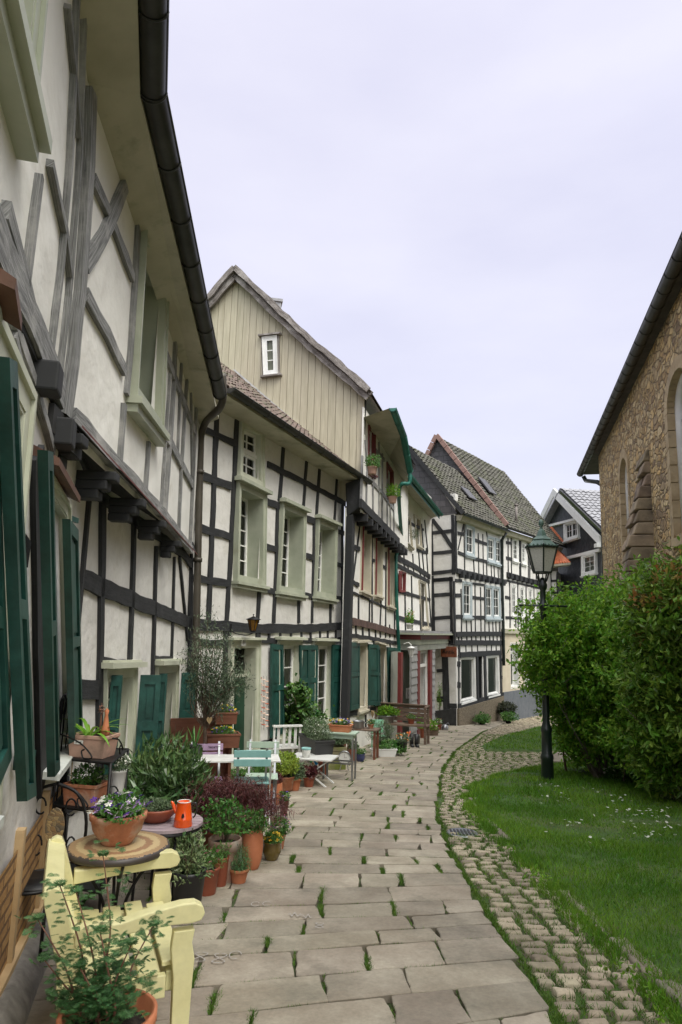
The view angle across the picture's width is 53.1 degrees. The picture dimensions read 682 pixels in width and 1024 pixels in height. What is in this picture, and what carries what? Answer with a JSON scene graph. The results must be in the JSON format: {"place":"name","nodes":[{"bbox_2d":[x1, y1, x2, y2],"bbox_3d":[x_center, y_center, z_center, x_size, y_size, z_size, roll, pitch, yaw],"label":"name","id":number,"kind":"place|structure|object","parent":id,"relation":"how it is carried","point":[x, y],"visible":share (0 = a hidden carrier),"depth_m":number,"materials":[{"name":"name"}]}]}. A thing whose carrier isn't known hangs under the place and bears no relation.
{"place":"outdoors","nodes":[
{"label":"outdoors","id":0,"kind":"place"},
{"bbox_2d":[26,721,550,1023],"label":"flagstone path","id":1,"kind":"structure","parent":0,"point":[482,974],"depth_m":4.69,"materials":[{"name":"stone"}]},
{"bbox_2d":[22,782,87,961],"bbox_3d":[-1.825,2.176,4.104,0.417,0.989,0.422,0,-10,6],"label":"iron chair","id":2,"kind":"object","parent":1,"relation":"on","point":[55,823],"visible":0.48,"depth_m":4.29,"materials":[{"name":"metal"}]},
{"bbox_2d":[52,693,129,912],"bbox_3d":[-1.894,2.121,5.041,0.539,1.507,0.594,1,-10,0],"label":"plant stand","id":3,"kind":"object","parent":1,"relation":"on","point":[59,803],"visible":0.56,"depth_m":4.93,"materials":[{"name":"black metal"}]},
{"bbox_2d":[63,763,107,806],"bbox_3d":[-1.865,1.983,5.005,0.318,0.297,0.231,-1,-10,11],"label":"planter","id":4,"kind":"object","parent":3,"relation":"on","point":[87,788],"visible":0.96,"depth_m":4.94,"materials":[{"name":"ceramic"}]},
{"bbox_2d":[61,703,126,758],"bbox_3d":[-1.859,1.620,5.094,0.549,0.386,0.529,-1,-10,11],"label":"planter","id":5,"kind":"object","parent":3,"relation":"on","point":[101,743],"visible":0.91,"depth_m":5.00,"materials":[{"name":"ceramic"}]},
{"bbox_2d":[104,751,130,793],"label":"potted plant","id":6,"kind":"object","parent":3,"relation":"on","point":[118,775],"visible":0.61,"depth_m":5.18,"materials":[{"name":"grey plant"}]},
{"bbox_2d":[13,839,174,1023],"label":"potted plant","id":7,"kind":"object","parent":1,"relation":"on","point":[113,1003],"visible":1,"depth_m":2.52,"materials":[{"name":"green plant"}]},
{"bbox_2d":[55,831,169,996],"bbox_3d":[-1.252,2.222,3.754,0.562,0.740,0.562,1,-10,0],"label":"mosaic table","id":8,"kind":"object","parent":1,"relation":"on","point":[143,847],"visible":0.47,"depth_m":3.72,"materials":[{"name":"beige metal"}]},
{"bbox_2d":[87,788,152,846],"bbox_3d":[-1.262,1.720,3.861,0.362,0.284,0.435,2,-10,-5],"label":"potted plant","id":9,"kind":"object","parent":8,"relation":"on","point":[117,817],"visible":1,"depth_m":3.76,"materials":[{"name":"orange plant"}]},
{"bbox_2d":[42,835,204,1023],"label":"garden bench","id":10,"kind":"object","parent":1,"relation":"on","point":[172,954],"visible":0.73,"depth_m":3.03,"materials":[{"name":"yellow paint"}]},
{"bbox_2d":[106,726,219,811],"bbox_3d":[-1.726,2.664,6.623,1.334,1.222,1.334,-5,-12,32],"label":"potted shrub","id":11,"kind":"object","parent":1,"relation":"on","point":[172,774],"visible":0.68,"depth_m":6.45,"materials":[{"name":"green plant"}]},
{"bbox_2d":[131,813,202,901],"bbox_3d":[-1.330,2.623,5.103,0.552,0.592,0.542,1,-10,0],"label":"round table","id":12,"kind":"object","parent":1,"relation":"on","point":[166,829],"visible":0.36,"depth_m":4.97,"materials":[{"name":"purple wood"}]},
{"bbox_2d":[142,795,176,823],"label":"potted plant","id":13,"kind":"object","parent":12,"relation":"on","point":[160,810],"visible":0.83,"depth_m":5.07,"materials":[{"name":"brown plant"}]},
{"bbox_2d":[171,799,197,827],"bbox_3d":[-1.165,2.227,5.040,0.154,0.174,0.141,10,-13,-41],"label":"coffee pot","id":14,"kind":"object","parent":12,"relation":"on","point":[182,810],"visible":1,"depth_m":5.00,"materials":[{"name":"orange metal"}]},
{"bbox_2d":[155,802,204,881],"bbox_3d":[-1.438,2.743,5.736,0.581,0.647,0.593,5,-11,-22],"label":"potted shrub","id":15,"kind":"object","parent":1,"relation":"on","point":[195,835],"visible":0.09,"depth_m":5.66,"materials":[{"name":"green plant"}]},
{"bbox_2d":[168,828,217,900],"bbox_3d":[-1.095,2.584,4.903,0.344,0.587,0.351,-4,-11,28],"label":"potted shrub","id":16,"kind":"object","parent":1,"relation":"on","point":[188,878],"visible":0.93,"depth_m":4.87,"materials":[{"name":"green plant"}]},
{"bbox_2d":[170,718,232,783],"bbox_3d":[-1.879,3.339,9.121,0.840,1.100,0.280,4,-10,-17],"label":"planter rack","id":17,"kind":"object","parent":1,"relation":"on","point":[183,725],"visible":0.12,"depth_m":9.24,"materials":[{"name":"brown wood"}]},
{"bbox_2d":[207,724,240,747],"bbox_3d":[-1.561,2.948,8.996,0.448,0.288,0.268,4,-10,-17],"label":"planter","id":18,"kind":"object","parent":17,"relation":"on","point":[229,738],"visible":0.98,"depth_m":8.91,"materials":[{"name":"brown ceramic"}]},
{"bbox_2d":[213,704,237,724],"bbox_3d":[-1.586,2.748,9.337,0.317,0.280,0.262,4,-10,-17],"label":"planter","id":19,"kind":"object","parent":17,"relation":"on","point":[230,717],"visible":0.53,"depth_m":9.23,"materials":[{"name":"brown ceramic"}]},
{"bbox_2d":[191,741,222,782],"bbox_3d":[-1.652,3.275,8.291,0.430,0.863,0.450,4,-10,-14],"label":"folding chair","id":20,"kind":"object","parent":1,"relation":"on","point":[218,747],"visible":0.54,"depth_m":8.55,"materials":[{"name":"purple paint"}]},
{"bbox_2d":[191,847,227,896],"bbox_3d":[-1.039,2.824,5.383,0.316,0.350,0.297,6,-11,-27],"label":"potted plant","id":21,"kind":"object","parent":1,"relation":"on","point":[210,887],"visible":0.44,"depth_m":5.33,"materials":[{"name":"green plant"}]},
{"bbox_2d":[176,605,255,751],"bbox_3d":[-1.652,2.422,8.543,0.860,2.636,1.260,7,-11,-29],"label":"olive tree","id":22,"kind":"object","parent":1,"relation":"on","point":[212,698],"visible":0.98,"depth_m":8.64,"materials":[{"name":"green plant"}]},
{"bbox_2d":[213,838,232,886],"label":"potted plant","id":23,"kind":"object","parent":1,"relation":"on","point":[222,878],"visible":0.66,"depth_m":5.55,"materials":[{"name":"green plant"}]},
{"bbox_2d":[200,794,255,883],"bbox_3d":[-0.990,2.742,5.735,0.457,0.683,0.483,8,-12,-33],"label":"potted plant","id":24,"kind":"object","parent":1,"relation":"on","point":[219,835],"visible":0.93,"depth_m":5.71,"materials":[{"name":"green plant"}]},
{"bbox_2d":[173,767,298,859],"bbox_3d":[-1.067,2.813,6.335,1.464,0.828,1.042,1,-10,0],"label":"japanese maple","id":25,"kind":"object","parent":1,"relation":"on","point":[246,793],"visible":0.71,"depth_m":6.30,"materials":[{"name":"purple plant"}]},
{"bbox_2d":[194,754,280,823],"bbox_3d":[-1.265,3.290,8.081,1.040,0.728,0.430,3,-10,-9],"label":"garden table","id":26,"kind":"object","parent":1,"relation":"on","point":[220,758],"visible":0.45,"depth_m":8.10,"materials":[{"name":"white wood"}]},
{"bbox_2d":[230,841,252,883],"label":"potted plant","id":27,"kind":"object","parent":1,"relation":"on","point":[239,871],"visible":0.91,"depth_m":5.63,"materials":[{"name":"green plant"}]},
{"bbox_2d":[233,748,270,819],"bbox_3d":[-1.063,3.209,8.076,0.430,0.863,0.450,3,-10,-7],"label":"folding chair","id":28,"kind":"object","parent":1,"relation":"on","point":[265,754],"visible":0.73,"depth_m":7.93,"materials":[{"name":"teal paint"}]},
{"bbox_2d":[240,808,268,869],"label":"potted plant","id":29,"kind":"object","parent":1,"relation":"on","point":[253,841],"visible":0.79,"depth_m":6.05,"materials":[{"name":"green plant"}]},
{"bbox_2d":[245,739,278,803],"bbox_3d":[-1.022,3.408,8.766,0.430,0.863,0.450,2,-10,-6],"label":"folding chair","id":30,"kind":"object","parent":1,"relation":"on","point":[252,744],"visible":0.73,"depth_m":9.00,"materials":[{"name":"green paint"}]},
{"bbox_2d":[263,830,284,860],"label":"potted plant","id":31,"kind":"object","parent":1,"relation":"on","point":[272,844],"visible":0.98,"depth_m":6.37,"materials":[{"name":"green plant"}]},
{"bbox_2d":[267,814,291,848],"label":"potted plant","id":32,"kind":"object","parent":1,"relation":"on","point":[282,830],"visible":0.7,"depth_m":6.82,"materials":[{"name":"green plant"}]},
{"bbox_2d":[268,724,302,770],"bbox_3d":[-1.041,4.269,12.357,0.540,0.851,0.510,5,-10,-20],"label":"white chair","id":33,"kind":"object","parent":1,"relation":"on","point":[290,745],"visible":0.68,"depth_m":12.20,"materials":[{"name":"wood"}]},
{"bbox_2d":[272,750,299,790],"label":"potted shrub","id":34,"kind":"object","parent":1,"relation":"on","point":[283,768],"visible":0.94,"depth_m":10.26,"materials":[{"name":"green plant"}]},
{"bbox_2d":[287,761,306,790],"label":"potted plant","id":35,"kind":"object","parent":1,"relation":"on","point":[298,775],"visible":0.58,"depth_m":10.39,"materials":[{"name":"green plant"}]},
{"bbox_2d":[284,672,334,760],"bbox_3d":[-0.611,4.156,13.766,1.069,1.832,1.883,-6,-12,36],"label":"climbing plant","id":36,"kind":"object","parent":1,"relation":"on","point":[301,703],"visible":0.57,"depth_m":13.47,"materials":[{"name":"green plant"}]},
{"bbox_2d":[301,764,320,786],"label":"potted plant","id":37,"kind":"object","parent":1,"relation":"on","point":[311,772],"visible":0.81,"depth_m":10.73,"materials":[{"name":"red plant"}]},
{"bbox_2d":[292,752,338,786],"bbox_3d":[-0.450,4.194,11.061,0.720,0.442,0.516,-1,-10,14],"label":"folding table","id":38,"kind":"object","parent":1,"relation":"on","point":[325,758],"visible":0.56,"depth_m":11.01,"materials":[{"name":"white wood"}]},
{"bbox_2d":[298,717,335,754],"bbox_3d":[-0.432,3.827,11.714,0.548,0.652,1.021,5,-11,-21],"label":"planter","id":39,"kind":"object","parent":38,"relation":"on","point":[319,743],"visible":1,"depth_m":11.48,"materials":[{"name":"black plastic"}]},
{"bbox_2d":[320,722,351,769],"bbox_3d":[-0.141,4.454,13.070,0.774,0.898,0.510,0,-10,10],"label":"stone trough","id":40,"kind":"object","parent":1,"relation":"on","point":[339,747],"visible":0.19,"depth_m":12.91,"materials":[{"name":"stone"}]},
{"bbox_2d":[322,729,358,780],"bbox_3d":[-0.020,4.198,11.777,0.600,0.784,0.340,-1,-10,14],"label":"side table","id":41,"kind":"object","parent":1,"relation":"on","point":[352,735],"visible":0.66,"depth_m":11.69,"materials":[{"name":"green paint"}]},
{"bbox_2d":[328,717,353,732],"bbox_3d":[-0.013,3.695,11.862,0.458,0.232,0.234,-1,-10,14],"label":"planter","id":42,"kind":"object","parent":41,"relation":"on","point":[342,726],"visible":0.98,"depth_m":11.79,"materials":[{"name":"orange ceramic"}]},
{"bbox_2d":[344,726,379,759],"bbox_3d":[0.447,5.087,15.022,0.760,0.629,0.440,-1,-10,14],"label":"work table","id":43,"kind":"object","parent":1,"relation":"on","point":[374,730],"visible":0.5,"depth_m":14.90,"materials":[{"name":"brown wood"}]},
{"bbox_2d":[366,717,394,746],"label":"potted shrub","id":44,"kind":"object","parent":1,"relation":"on","point":[386,732],"visible":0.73,"depth_m":16.20,"materials":[{"name":"green plant"}]},
{"bbox_2d":[369,744,397,756],"bbox_3d":[0.970,5.380,15.414,0.638,0.274,0.214,2,-10,-3],"label":"planter","id":45,"kind":"object","parent":1,"relation":"on","point":[388,751],"visible":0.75,"depth_m":15.34,"materials":[{"name":"white ceramic"}]},
{"bbox_2d":[375,702,429,744],"bbox_3d":[1.697,5.878,18.963,1.500,1.035,0.450,-2,-10,20],"label":"old bench","id":46,"kind":"object","parent":1,"relation":"on","point":[425,716],"visible":0.69,"depth_m":19.03,"materials":[{"name":"brown wood"}]},
{"bbox_2d":[375,704,399,722],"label":"potted plant","id":47,"kind":"object","parent":46,"relation":"on","point":[388,713],"visible":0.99,"depth_m":18.96,"materials":[{"name":"green plant"}]},
{"bbox_2d":[497,700,517,721],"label":"potted shrub","id":48,"kind":"object","parent":1,"relation":"on","point":[503,707],"visible":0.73,"depth_m":30.64,"materials":[{"name":"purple plant"}]},
{"bbox_2d":[80,717,681,1023],"bbox_3d":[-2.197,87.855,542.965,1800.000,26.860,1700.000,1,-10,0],"label":"ground","id":49,"kind":"structure","parent":0,"point":[608,1017],"depth_m":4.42,"materials":[{"name":"green plant"}]},
{"bbox_2d":[0,0,226,1023],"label":"timbered house","id":50,"kind":"structure","parent":49,"relation":"on","point":[113,384],"depth_m":4.46,"materials":[{"name":"white paint"}]},
{"bbox_2d":[0,307,37,829],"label":"window","id":51,"kind":"structure","parent":50,"relation":"in","point":[28,396],"depth_m":2.95,"materials":[{"name":"green paint"}]},
{"bbox_2d":[0,0,52,162],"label":"window","id":52,"kind":"structure","parent":50,"relation":"in","point":[22,22],"depth_m":2.46,"materials":[{"name":"green paint"}]},
{"bbox_2d":[42,475,72,783],"bbox_3d":[-2.001,0.928,4.773,0.300,1.902,3.017,4,-10,-14],"label":"window","id":53,"kind":"structure","parent":50,"relation":"in","point":[63,507],"depth_m":4.61,"materials":[{"name":"green paint"}]},
{"bbox_2d":[101,660,147,779],"bbox_3d":[-2.348,2.142,6.947,0.420,1.297,1.425,1,-10,0],"label":"window","id":54,"kind":"structure","parent":50,"relation":"in","point":[127,668],"depth_m":7.39,"materials":[{"name":"green paint"}]},
{"bbox_2d":[125,230,169,446],"bbox_3d":[-1.915,-1.615,6.526,0.410,1.777,1.551,2,-10,-5],"label":"window","id":55,"kind":"structure","parent":50,"relation":"in","point":[151,421],"depth_m":6.98,"materials":[{"name":"green paint"}]},
{"bbox_2d":[155,658,186,759],"bbox_3d":[-2.395,2.633,9.002,0.423,1.419,1.579,1,-10,0],"label":"window","id":56,"kind":"structure","parent":50,"relation":"in","point":[171,667],"depth_m":9.51,"materials":[{"name":"green paint"}]},
{"bbox_2d":[184,362,372,773],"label":"timbered house","id":57,"kind":"structure","parent":49,"relation":"on","point":[274,504],"depth_m":12.91,"materials":[{"name":"white paint"}]},
{"bbox_2d":[233,677,244,753],"bbox_3d":[-1.883,3.594,11.880,0.075,1.395,0.878,-2,-10,21],"label":"door","id":58,"kind":"structure","parent":57,"relation":"in","point":[239,726],"depth_m":12.08,"materials":[{"name":"green paint"}]},
{"bbox_2d":[228,614,260,635],"bbox_3d":[-1.658,1.923,11.604,0.579,0.380,0.240,3,-10,-7],"label":"wall lantern","id":59,"kind":"object","parent":57,"relation":"attached to","point":[253,621],"depth_m":11.56,"materials":[{"name":"black metal"}]},
{"bbox_2d":[237,421,264,486],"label":"window","id":60,"kind":"structure","parent":57,"relation":"in","point":[251,443],"depth_m":12.65,"materials":[{"name":"green paint"}]},
{"bbox_2d":[231,475,272,592],"bbox_3d":[-1.745,0.434,12.306,0.530,1.957,1.308,-2,-10,21],"label":"window","id":61,"kind":"structure","parent":57,"relation":"in","point":[250,521],"depth_m":12.65,"materials":[{"name":"green paint"}]},
{"bbox_2d":[274,636,307,743],"bbox_3d":[-1.088,3.503,13.494,0.330,2.056,1.285,-2,-10,21],"label":"window","id":62,"kind":"structure","parent":57,"relation":"in","point":[291,645],"depth_m":13.89,"materials":[{"name":"green paint"}]},
{"bbox_2d":[275,497,311,600],"bbox_3d":[-1.119,0.790,13.928,0.530,1.982,1.339,-2,-10,21],"label":"window","id":63,"kind":"structure","parent":57,"relation":"in","point":[291,570],"depth_m":14.31,"materials":[{"name":"green paint"}]},
{"bbox_2d":[312,638,339,732],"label":"window","id":64,"kind":"structure","parent":57,"relation":"in","point":[324,644],"depth_m":15.56,"materials":[{"name":"green paint"}]},
{"bbox_2d":[312,514,342,604],"bbox_3d":[-0.472,1.107,15.609,0.530,1.951,1.342,-2,-10,21],"label":"window","id":65,"kind":"structure","parent":57,"relation":"in","point":[326,534],"depth_m":15.99,"materials":[{"name":"green paint"}]},
{"bbox_2d":[207,265,415,746],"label":"timbered house","id":66,"kind":"structure","parent":49,"relation":"on","point":[271,350],"depth_m":17.73,"materials":[{"name":"white paint"}]},
{"bbox_2d":[258,332,282,377],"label":"window","id":67,"kind":"structure","parent":66,"relation":"in","point":[275,336],"depth_m":17.70,"materials":[{"name":"white paint"}]},
{"bbox_2d":[352,640,371,716],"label":"window","id":68,"kind":"structure","parent":66,"relation":"in","point":[363,710],"depth_m":17.95,"materials":[{"name":"beige paint"}]},
{"bbox_2d":[359,526,372,598],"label":"window","id":69,"kind":"structure","parent":66,"relation":"in","point":[366,539],"depth_m":18.64,"materials":[{"name":"beige paint"}]},
{"bbox_2d":[364,453,380,474],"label":"potted plant","id":70,"kind":"object","parent":66,"relation":"on","point":[372,469],"visible":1,"depth_m":16.14,"materials":[{"name":"green plant"}]},
{"bbox_2d":[368,425,377,478],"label":"window","id":71,"kind":"structure","parent":66,"relation":"in","point":[371,437],"depth_m":17.99,"materials":[{"name":"red paint"}]},
{"bbox_2d":[373,538,384,600],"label":"window","id":72,"kind":"structure","parent":66,"relation":"in","point":[378,548],"depth_m":20.20,"materials":[{"name":"beige paint"}]},
{"bbox_2d":[375,641,388,701],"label":"window","id":73,"kind":"structure","parent":66,"relation":"in","point":[383,656],"depth_m":20.61,"materials":[{"name":"beige paint"}]},
{"bbox_2d":[386,547,395,610],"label":"window","id":74,"kind":"structure","parent":66,"relation":"in","point":[390,556],"depth_m":22.16,"materials":[{"name":"beige paint"}]},
{"bbox_2d":[390,473,453,737],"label":"timbered house","id":75,"kind":"structure","parent":49,"relation":"on","point":[413,680],"depth_m":24.46,"materials":[{"name":"beige paint"}]},
{"bbox_2d":[418,580,430,630],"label":"window","id":76,"kind":"structure","parent":75,"relation":"in","point":[423,584],"depth_m":27.09,"materials":[{"name":"beige paint"}]},
{"bbox_2d":[438,640,461,658],"bbox_3d":[4.409,5.473,27.219,1.100,0.693,0.654,-4,-11,31],"label":"hanging sign","id":77,"kind":"object","parent":75,"relation":"attached to","point":[449,652],"visible":0.98,"depth_m":26.90,"materials":[{"name":"wood"}]},
{"bbox_2d":[409,445,510,725],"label":"timbered house","id":78,"kind":"structure","parent":49,"relation":"on","point":[469,529],"depth_m":29.11,"materials":[{"name":"white paint"}]},
{"bbox_2d":[462,581,473,619],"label":"window","id":79,"kind":"structure","parent":78,"relation":"in","point":[466,586],"depth_m":28.96,"materials":[{"name":"blue paint"}]},
{"bbox_2d":[461,657,476,704],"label":"window","id":80,"kind":"structure","parent":78,"relation":"in","point":[467,663],"depth_m":28.67,"materials":[{"name":"white paint"}]},
{"bbox_2d":[465,524,476,559],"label":"window","id":81,"kind":"structure","parent":78,"relation":"in","point":[469,530],"depth_m":29.70,"materials":[{"name":"blue paint"}]},
{"bbox_2d":[485,585,494,621],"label":"window","id":82,"kind":"structure","parent":78,"relation":"in","point":[489,608],"depth_m":31.34,"materials":[{"name":"blue paint"}]},
{"bbox_2d":[487,536,496,565],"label":"window","id":83,"kind":"structure","parent":78,"relation":"in","point":[491,550],"depth_m":32.08,"materials":[{"name":"blue paint"}]},
{"bbox_2d":[487,655,500,697],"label":"window","id":84,"kind":"structure","parent":78,"relation":"in","point":[492,662],"depth_m":31.46,"materials":[{"name":"white paint"}]},
{"bbox_2d":[493,586,502,620],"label":"window","id":85,"kind":"structure","parent":78,"relation":"in","point":[496,590],"depth_m":32.32,"materials":[{"name":"blue paint"}]},
{"bbox_2d":[425,434,565,718],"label":"timbered house","id":86,"kind":"structure","parent":49,"relation":"on","point":[504,499],"depth_m":35.13,"materials":[{"name":"white paint"}]},
{"bbox_2d":[511,584,518,617],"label":"window","id":87,"kind":"structure","parent":86,"relation":"in","point":[513,587],"depth_m":34.10,"materials":[{"name":"white paint"}]},
{"bbox_2d":[510,642,519,688],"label":"window","id":88,"kind":"structure","parent":86,"relation":"in","point":[513,684],"depth_m":33.83,"materials":[{"name":"white paint"}]},
{"bbox_2d":[439,716,673,1023],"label":"cobble band","id":89,"kind":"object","parent":49,"relation":"on","point":[514,727],"visible":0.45,"depth_m":4.96,"materials":[{"name":"stone"}]},
{"bbox_2d":[452,762,681,1023],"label":"kerb weeds","id":90,"kind":"object","parent":89,"relation":"on","point":[591,927],"visible":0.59,"depth_m":4.86,"materials":[{"name":"green plant"}]},
{"bbox_2d":[550,550,570,692],"bbox_3d":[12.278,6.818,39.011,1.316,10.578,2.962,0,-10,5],"label":"timbered house","id":91,"kind":"structure","parent":49,"relation":"on","point":[561,560],"depth_m":38.85,"materials":[{"name":"orange paint"}]},
{"bbox_2d":[540,488,601,682],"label":"slate house","id":92,"kind":"structure","parent":49,"relation":"on","point":[571,517],"depth_m":39.04,"materials":[{"name":"white paint"}]},
{"bbox_2d":[562,520,580,543],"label":"window","id":93,"kind":"structure","parent":92,"relation":"in","point":[571,530],"depth_m":39.52,"materials":[{"name":"white paint"}]},
{"bbox_2d":[580,552,597,577],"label":"window","id":94,"kind":"structure","parent":92,"relation":"in","point":[589,562],"depth_m":37.38,"materials":[{"name":"white paint"}]},
{"bbox_2d":[469,797,681,1014],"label":"kerb stones","id":95,"kind":"object","parent":49,"relation":"on","point":[632,959],"visible":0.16,"depth_m":4.16,"materials":[{"name":"stone"}]},
{"bbox_2d":[577,232,681,789],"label":"stone church","id":96,"kind":"structure","parent":49,"relation":"on","point":[632,458],"depth_m":16.36,"materials":[{"name":"stone"}]},
{"bbox_2d":[618,449,630,565],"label":"window","id":97,"kind":"structure","parent":96,"relation":"in","point":[623,471],"depth_m":20.75,"materials":[{"name":"stone"}]},
{"bbox_2d":[664,354,681,548],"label":"window","id":98,"kind":"structure","parent":96,"relation":"in","point":[673,391],"depth_m":14.35,"materials":[{"name":"stone"}]},
{"bbox_2d":[168,0,681,537],"label":"sky","id":99,"kind":"structure","parent":0,"point":[474,207],"materials":[{"name":"white"}]},
{"bbox_2d":[481,727,562,752],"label":"lawn","id":100,"kind":"structure","parent":0,"point":[491,749],"depth_m":18.36,"materials":[{"name":"plant"}]},
{"bbox_2d":[466,726,681,1000],"bbox_3d":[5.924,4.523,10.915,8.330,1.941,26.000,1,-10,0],"label":"lawn","id":101,"kind":"structure","parent":0,"point":[632,821],"depth_m":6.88,"materials":[{"name":"plant"}]},
{"bbox_2d":[519,519,567,780],"bbox_3d":[3.595,2.456,12.059,0.688,4.725,0.586,-7,-13,39],"label":"street lamp","id":102,"kind":"object","parent":101,"relation":"on","point":[541,548],"visible":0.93,"depth_m":12.14,"materials":[{"name":"black metal"}]},
{"bbox_2d":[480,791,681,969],"bbox_3d":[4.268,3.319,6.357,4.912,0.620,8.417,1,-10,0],"label":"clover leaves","id":103,"kind":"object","parent":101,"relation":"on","point":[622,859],"visible":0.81,"depth_m":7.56,"materials":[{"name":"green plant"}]},
{"bbox_2d":[506,554,671,781],"bbox_3d":[5.060,2.966,12.732,3.299,4.196,4.886,-4,-11,30],"label":"shrub","id":104,"kind":"object","parent":101,"relation":"on","point":[584,648],"visible":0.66,"depth_m":11.97,"materials":[{"name":"green plant"}]},
{"bbox_2d":[602,766,625,779],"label":"plant","id":105,"kind":"object","parent":101,"relation":"on","point":[612,774],"visible":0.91,"depth_m":12.19,"materials":[{"name":"green plant"}]},
{"bbox_2d":[606,536,681,800],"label":"shrub","id":106,"kind":"object","parent":101,"relation":"on","point":[650,691],"visible":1,"depth_m":9.70,"materials":[{"name":"green plant"}]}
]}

